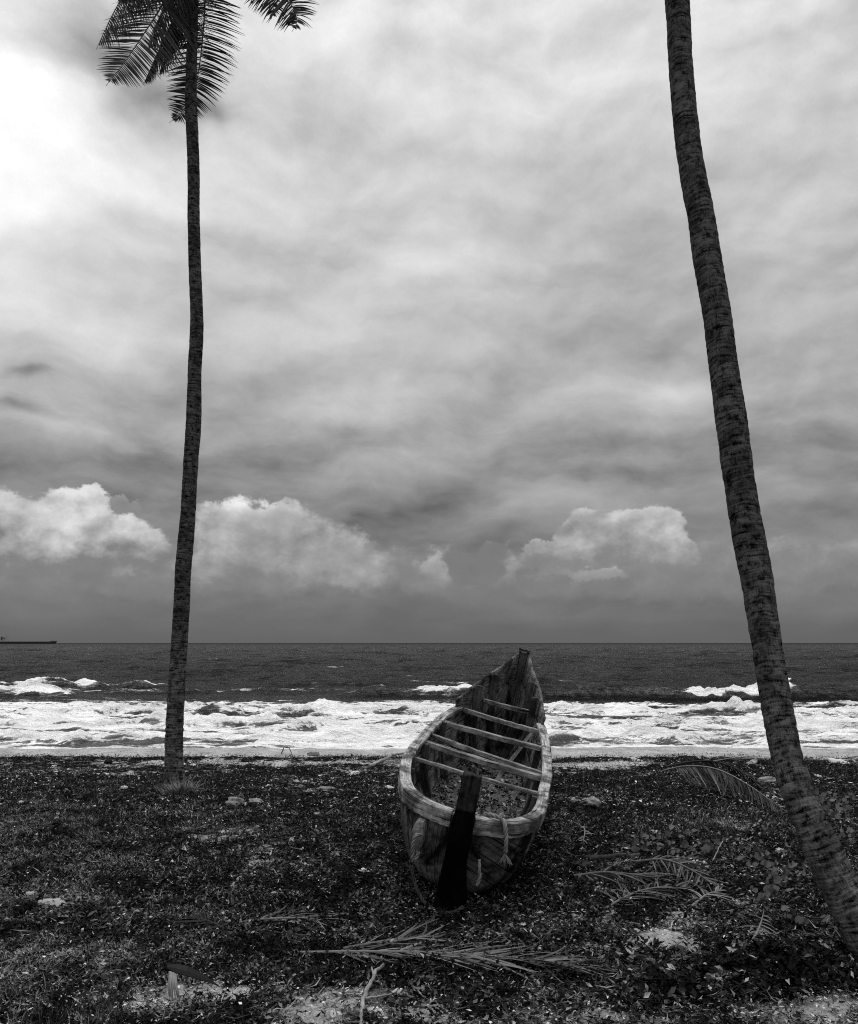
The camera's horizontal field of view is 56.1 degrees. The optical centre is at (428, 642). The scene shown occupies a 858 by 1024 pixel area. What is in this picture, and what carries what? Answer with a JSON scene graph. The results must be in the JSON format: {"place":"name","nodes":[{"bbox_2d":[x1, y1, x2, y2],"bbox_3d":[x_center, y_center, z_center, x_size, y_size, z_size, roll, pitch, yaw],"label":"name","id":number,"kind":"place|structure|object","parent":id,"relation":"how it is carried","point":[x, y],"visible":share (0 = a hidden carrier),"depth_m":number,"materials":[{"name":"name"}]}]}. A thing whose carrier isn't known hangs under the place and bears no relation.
{"place":"outdoors","nodes":[
{"label":"outdoors","id":0,"kind":"place"},
{"bbox_2d":[0,643,857,749],"bbox_3d":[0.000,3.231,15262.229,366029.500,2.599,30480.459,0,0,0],"label":"sea","id":1,"kind":"structure","parent":0,"point":[371,696],"depth_m":47.70,"materials":[{"name":"liquid"}]},
{"bbox_2d":[0,637,56,643],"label":"cargo ship","id":2,"kind":"object","parent":1,"relation":"on","point":[5,640],"visible":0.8,"depth_m":3480.44,"materials":[{"name":"paint"}]},
{"bbox_2d":[0,746,857,1023],"bbox_3d":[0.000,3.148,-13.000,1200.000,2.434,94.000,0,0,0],"label":"ground","id":3,"kind":"structure","parent":0,"point":[635,752],"depth_m":7.70,"materials":[{"name":"black soil"}]},
{"bbox_2d":[35,898,67,910],"bbox_3d":[-2.840,1.976,6.065,0.279,0.082,0.102,0,0,0],"label":"pale stone","id":4,"kind":"object","parent":3,"relation":"on","point":[58,902],"visible":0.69,"depth_m":6.07,"materials":[{"name":"white stone"}]},
{"bbox_2d":[104,759,112,763],"bbox_3d":[-5.345,1.974,13.404,0.144,0.092,0.108,0,0,0],"label":"coconut husk","id":5,"kind":"object","parent":3,"relation":"on","point":[107,761],"visible":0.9,"depth_m":13.37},
{"bbox_2d":[146,775,211,799],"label":"grass tuft","id":6,"kind":"object","parent":3,"relation":"on","point":[179,788],"visible":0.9,"depth_m":10.59,"materials":[{"name":"grey plant"}]},
{"bbox_2d":[167,964,219,999],"bbox_3d":[-1.345,1.914,4.560,0.291,0.154,0.173,0,0,-7],"label":"palm sheath","id":7,"kind":"object","parent":3,"relation":"on","point":[184,970],"visible":0.98,"depth_m":4.58,"materials":[{"name":"grey plant"}]},
{"bbox_2d":[170,906,228,930],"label":"fallen frond","id":8,"kind":"object","parent":3,"relation":"on","point":[194,916],"visible":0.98,"depth_m":5.64,"materials":[{"name":"grey plant"}]},
{"bbox_2d":[96,0,318,788],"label":"palm tree","id":9,"kind":"object","parent":3,"relation":"on","point":[183,16],"visible":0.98,"depth_m":11.40,"materials":[{"name":"black plant"}]},
{"bbox_2d":[226,797,244,806],"bbox_3d":[-2.389,1.953,9.910,0.251,0.127,0.181,0,0,0],"label":"stone","id":10,"kind":"object","parent":3,"relation":"on","point":[234,800],"visible":0.67,"depth_m":9.86,"materials":[{"name":"grey stone"}]},
{"bbox_2d":[248,798,263,803],"bbox_3d":[-2.159,1.975,10.057,0.205,0.072,0.148,0,0,0],"label":"stone","id":11,"kind":"object","parent":3,"relation":"on","point":[256,800],"visible":0.76,"depth_m":10.03,"materials":[{"name":"grey stone"}]},
{"bbox_2d":[287,961,334,982],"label":"grass tuft","id":12,"kind":"object","parent":3,"relation":"on","point":[314,970],"visible":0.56,"depth_m":4.92,"materials":[{"name":"grey plant"}]},
{"bbox_2d":[307,752,319,755],"bbox_3d":[-2.079,1.990,14.454,0.238,0.082,0.153,0,0,0],"label":"stone","id":13,"kind":"object","parent":3,"relation":"on","point":[312,753],"visible":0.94,"depth_m":14.41,"materials":[{"name":"grey stone"}]},
{"bbox_2d":[318,786,335,791],"bbox_3d":[-1.378,1.964,10.847,0.243,0.066,0.183,0,0,0],"label":"stone","id":14,"kind":"object","parent":3,"relation":"on","point":[324,788],"visible":0.86,"depth_m":10.80,"materials":[{"name":"grey stone"}]},
{"bbox_2d":[329,1009,340,1016],"bbox_3d":[-0.508,2.007,4.353,0.068,0.036,0.042,0,0,0],"label":"shell fragment","id":15,"kind":"object","parent":3,"relation":"on","point":[331,1012],"visible":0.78,"depth_m":4.35,"materials":[{"name":"white"}]},
{"bbox_2d":[367,1006,383,1016],"bbox_3d":[-0.287,2.002,4.349,0.096,0.055,0.058,0,0,0],"label":"shell fragment","id":16,"kind":"object","parent":3,"relation":"on","point":[372,1007],"visible":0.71,"depth_m":4.35,"materials":[{"name":"white"}]},
{"bbox_2d":[358,963,394,1023],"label":"stick","id":17,"kind":"object","parent":3,"relation":"on","point":[364,997],"visible":0.99,"depth_m":4.50,"materials":[{"name":"grey wood"}]},
{"bbox_2d":[368,752,404,768],"bbox_3d":[-0.694,1.931,13.368,0.149,0.127,1.310,0,0,25],"label":"driftwood","id":18,"kind":"object","parent":3,"relation":"on","point":[372,765],"visible":0.87,"depth_m":13.22,"materials":[{"name":"grey wood"}]},
{"bbox_2d":[395,941,421,961],"bbox_3d":[-0.124,1.965,5.162,0.045,0.062,0.353,0,0,30],"label":"stick","id":19,"kind":"object","parent":3,"relation":"on","point":[415,945],"visible":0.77,"depth_m":5.14,"materials":[{"name":"grey wood"}]},
{"bbox_2d":[414,1005,435,1014],"bbox_3d":[-0.017,1.997,4.390,0.159,0.021,0.032,0,0,39],"label":"stick","id":20,"kind":"object","parent":3,"relation":"on","point":[419,1006],"visible":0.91,"depth_m":4.41,"materials":[{"name":"grey wood"}]},
{"bbox_2d":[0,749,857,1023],"bbox_3d":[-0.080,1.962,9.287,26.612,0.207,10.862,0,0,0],"label":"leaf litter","id":21,"kind":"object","parent":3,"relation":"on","point":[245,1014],"visible":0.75,"depth_m":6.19,"materials":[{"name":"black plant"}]},
{"bbox_2d":[244,906,345,930],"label":"fallen frond","id":22,"kind":"object","parent":21,"relation":"on","point":[284,918],"visible":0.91,"depth_m":5.74,"materials":[{"name":"grey plant"}]},
{"bbox_2d":[343,918,463,949],"bbox_3d":[-0.122,1.930,5.275,0.819,0.109,0.436,0,0,-39],"label":"fallen frond","id":23,"kind":"object","parent":21,"relation":"on","point":[408,932],"visible":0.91,"depth_m":5.32,"materials":[{"name":"grey plant"}]},
{"bbox_2d":[598,872,693,908],"bbox_3d":[1.728,1.935,6.294,0.843,0.114,0.647,0,0,0],"label":"fallen frond","id":24,"kind":"object","parent":21,"relation":"on","point":[683,886],"visible":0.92,"depth_m":6.25,"materials":[{"name":"grey plant"}]},
{"bbox_2d":[635,849,727,888],"bbox_3d":[2.183,1.865,6.807,0.504,0.233,0.865,0,0,-16],"label":"fallen frond","id":25,"kind":"object","parent":21,"relation":"on","point":[672,861],"visible":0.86,"depth_m":6.82,"materials":[{"name":"grey plant"}]},
{"bbox_2d":[734,911,780,941],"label":"fallen frond","id":26,"kind":"object","parent":21,"relation":"on","point":[757,930],"visible":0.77,"depth_m":5.45,"materials":[{"name":"grey plant"}]},
{"bbox_2d":[0,752,857,1023],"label":"grass","id":27,"kind":"structure","parent":3,"relation":"on","point":[115,998],"depth_m":6.70,"materials":[{"name":"black plant"}]},
{"bbox_2d":[0,751,857,1023],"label":"shell crumbs","id":28,"kind":"object","parent":3,"relation":"on","point":[442,1006],"visible":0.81,"depth_m":4.68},
{"bbox_2d":[433,988,465,1008],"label":"grass tuft","id":29,"kind":"object","parent":3,"relation":"on","point":[448,997],"visible":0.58,"depth_m":4.53,"materials":[{"name":"grey plant"}]},
{"bbox_2d":[300,933,625,979],"bbox_3d":[0.204,1.935,5.012,2.056,0.115,0.684,0,0,0],"label":"fallen frond","id":30,"kind":"object","parent":3,"relation":"on","point":[551,959],"visible":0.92,"depth_m":5.01,"materials":[{"name":"grey plant"}]},
{"bbox_2d":[398,647,551,910],"bbox_3d":[0.687,1.064,9.101,1.458,1.896,6.354,12,3,8],"label":"wooden boat","id":31,"kind":"object","parent":3,"relation":"on","point":[492,721],"visible":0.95,"depth_m":8.25,"materials":[{"name":"grey wood"}]},
{"bbox_2d":[411,833,420,862],"bbox_3d":[-0.100,1.585,6.222,0.084,0.247,0.115,0,0,0],"label":"rope","id":32,"kind":"object","parent":31,"relation":"hanging from","point":[414,858],"visible":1,"depth_m":6.20,"materials":[{"name":"grey fabric"}]},
{"bbox_2d":[410,865,464,914],"bbox_3d":[0.025,1.869,6.069,0.515,0.280,0.134,0,0,39],"label":"rope","id":33,"kind":"object","parent":31,"relation":"attached to","point":[424,901],"visible":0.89,"depth_m":6.09,"materials":[{"name":"grey fabric"}]},
{"bbox_2d":[427,760,525,818],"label":"leaf litter","id":34,"kind":"object","parent":31,"relation":"in","point":[480,810],"visible":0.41,"depth_m":9.08,"materials":[{"name":"grey plant"}]},
{"bbox_2d":[475,859,481,886],"bbox_3d":[0.374,1.740,6.091,0.051,0.207,0.049,0,0,0],"label":"rope","id":35,"kind":"object","parent":31,"relation":"hanging from","point":[479,876],"visible":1,"depth_m":6.08,"materials":[{"name":"grey fabric"}]},
{"bbox_2d":[483,812,511,865],"bbox_3d":[0.525,1.517,6.210,0.250,0.398,0.081,0,0,34],"label":"rope","id":36,"kind":"object","parent":31,"relation":"hanging from","point":[504,823],"visible":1,"depth_m":6.17,"materials":[{"name":"grey fabric"}]},
{"bbox_2d":[133,871,857,1008],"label":"weeds","id":37,"kind":"object","parent":3,"relation":"on","point":[654,967],"visible":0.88,"depth_m":5.03,"materials":[{"name":"grey plant"}]},
{"bbox_2d":[572,860,591,868],"bbox_3d":[1.364,1.975,7.180,0.183,0.070,0.136,0,0,0],"label":"coconut husk","id":38,"kind":"object","parent":3,"relation":"on","point":[577,863],"visible":0.77,"depth_m":7.15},
{"bbox_2d":[570,821,593,843],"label":"fallen frond","id":39,"kind":"object","parent":3,"relation":"on","point":[577,826],"visible":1,"depth_m":8.23,"materials":[{"name":"grey plant"}]},
{"bbox_2d":[570,1004,605,1009],"bbox_3d":[0.862,1.986,4.383,0.220,0.030,0.020,0,0,-13],"label":"stick","id":40,"kind":"object","parent":3,"relation":"on","point":[587,1006],"visible":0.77,"depth_m":4.38,"materials":[{"name":"grey wood"}]},
{"bbox_2d":[585,796,600,806],"bbox_3d":[1.984,1.923,9.755,0.184,0.135,0.137,0,0,0],"label":"stone","id":41,"kind":"object","parent":3,"relation":"on","point":[592,800],"visible":0.93,"depth_m":9.71,"materials":[{"name":"grey stone"}]},
{"bbox_2d":[588,853,639,861],"bbox_3d":[1.707,1.962,7.410,0.557,0.068,0.070,0,0,-23],"label":"driftwood","id":42,"kind":"object","parent":3,"relation":"on","point":[597,857],"visible":0.89,"depth_m":7.36,"materials":[{"name":"grey wood"}]},
{"bbox_2d":[574,855,682,888],"bbox_3d":[1.712,1.904,6.795,0.891,0.189,0.585,0,0,42],"label":"fallen frond","id":43,"kind":"object","parent":3,"relation":"on","point":[618,874],"visible":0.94,"depth_m":6.74,"materials":[{"name":"grey plant"}]},
{"bbox_2d":[626,838,696,855],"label":"beach vine","id":44,"kind":"object","parent":3,"relation":"on","point":[634,841],"visible":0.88,"depth_m":7.64,"materials":[{"name":"grey plant"}]},
{"bbox_2d":[641,825,708,847],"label":"beach vine","id":45,"kind":"object","parent":3,"relation":"on","point":[667,833],"visible":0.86,"depth_m":8.04,"materials":[{"name":"grey plant"}]},
{"bbox_2d":[661,837,724,857],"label":"beach vine","id":46,"kind":"object","parent":3,"relation":"on","point":[707,846],"visible":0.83,"depth_m":7.66,"materials":[{"name":"grey plant"}]},
{"bbox_2d":[679,945,717,963],"bbox_3d":[1.714,1.966,5.071,0.022,0.041,0.323,0,0,-40],"label":"stick","id":47,"kind":"object","parent":3,"relation":"on","point":[684,948],"visible":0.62,"depth_m":5.11,"materials":[{"name":"grey wood"}]},
{"bbox_2d":[685,882,739,906],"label":"fallen frond","id":48,"kind":"object","parent":3,"relation":"on","point":[705,895],"visible":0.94,"depth_m":6.21,"materials":[{"name":"grey plant"}]},
{"bbox_2d":[664,760,769,789],"bbox_3d":[4.276,1.866,11.641,1.397,0.265,1.032,0,0,39],"label":"fallen frond","id":49,"kind":"object","parent":3,"relation":"on","point":[706,762],"visible":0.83,"depth_m":11.79,"materials":[{"name":"grey plant"}]},
{"bbox_2d":[696,994,746,1017],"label":"grass tuft","id":50,"kind":"object","parent":3,"relation":"on","point":[714,1005],"visible":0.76,"depth_m":4.43,"materials":[{"name":"grey plant"}]},
{"bbox_2d":[662,765,783,812],"bbox_3d":[3.908,1.832,10.535,0.493,0.332,2.357,0,0,-18],"label":"fallen frond","id":51,"kind":"object","parent":3,"relation":"on","point":[709,775],"visible":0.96,"depth_m":10.59,"materials":[{"name":"grey plant"}]},
{"bbox_2d":[700,817,762,837],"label":"grass tuft","id":52,"kind":"object","parent":3,"relation":"on","point":[724,824],"visible":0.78,"depth_m":8.71,"materials":[{"name":"grey plant"}]},
{"bbox_2d":[713,756,766,760],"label":"fallen frond","id":53,"kind":"object","parent":3,"relation":"on","point":[738,758],"visible":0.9,"depth_m":13.37,"materials":[{"name":"grey plant"}]},
{"bbox_2d":[701,840,790,869],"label":"beach vine","id":54,"kind":"object","parent":3,"relation":"on","point":[759,853],"visible":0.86,"depth_m":7.33,"materials":[{"name":"grey plant"}]},
{"bbox_2d":[746,758,756,763],"bbox_3d":[5.343,1.990,13.358,0.267,0.135,0.089,0,0,-22],"label":"shell fragment","id":55,"kind":"object","parent":3,"relation":"on","point":[753,761],"visible":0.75,"depth_m":13.37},
{"bbox_2d":[735,996,780,1016],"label":"grass tuft","id":56,"kind":"object","parent":3,"relation":"on","point":[750,1008],"visible":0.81,"depth_m":4.43,"materials":[{"name":"grey plant"}]},
{"bbox_2d":[665,0,857,961],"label":"palm tree","id":57,"kind":"object","parent":3,"relation":"on","point":[835,876],"visible":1,"depth_m":5.75,"materials":[{"name":"black plant"}]},
{"bbox_2d":[758,776,776,784],"bbox_3d":[4.856,1.974,11.557,0.308,0.127,0.212,0,0,0],"label":"stone","id":58,"kind":"object","parent":3,"relation":"on","point":[768,779],"visible":0.55,"depth_m":11.49,"materials":[{"name":"grey stone"}]},
{"bbox_2d":[750,877,793,906],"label":"beach vine","id":59,"kind":"object","parent":3,"relation":"on","point":[768,893],"visible":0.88,"depth_m":6.26,"materials":[{"name":"grey plant"}]},
{"bbox_2d":[747,967,812,1007],"bbox_3d":[1.972,1.964,4.615,0.485,0.113,0.477,0,0,18],"label":"grass tuft","id":60,"kind":"object","parent":3,"relation":"on","point":[772,989],"visible":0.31,"depth_m":4.61,"materials":[{"name":"grey plant"}]},
{"bbox_2d":[752,859,811,886],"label":"beach vine","id":61,"kind":"object","parent":3,"relation":"on","point":[774,871],"visible":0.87,"depth_m":6.79,"materials":[{"name":"grey plant"}]},
{"bbox_2d":[757,903,829,925],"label":"beach vine","id":62,"kind":"object","parent":3,"relation":"on","point":[799,918],"visible":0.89,"depth_m":5.66,"materials":[{"name":"grey plant"}]},
{"bbox_2d":[815,787,857,815],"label":"beach vine","id":63,"kind":"object","parent":3,"relation":"on","point":[830,801],"visible":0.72,"depth_m":9.79,"materials":[{"name":"grey plant"}]},
{"bbox_2d":[828,758,848,763],"bbox_3d":[6.932,2.013,13.591,0.362,0.123,0.108,0,0,21],"label":"shell fragment","id":64,"kind":"object","parent":3,"relation":"on","point":[831,760],"visible":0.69,"depth_m":13.61,"materials":[{"name":"white"}]},
{"bbox_2d":[822,804,855,822],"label":"beach vine","id":65,"kind":"object","parent":3,"relation":"on","point":[835,814],"visible":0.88,"depth_m":9.10,"materials":[{"name":"grey plant"}]},
{"bbox_2d":[838,823,857,846],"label":"beach vine","id":66,"kind":"object","parent":3,"relation":"on","point":[850,830],"visible":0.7,"depth_m":8.17,"materials":[{"name":"grey plant"}]},
{"bbox_2d":[0,0,857,642],"label":"sky","id":67,"kind":"structure","parent":0,"point":[456,384],"materials":[{"name":"grey"}]}
]}

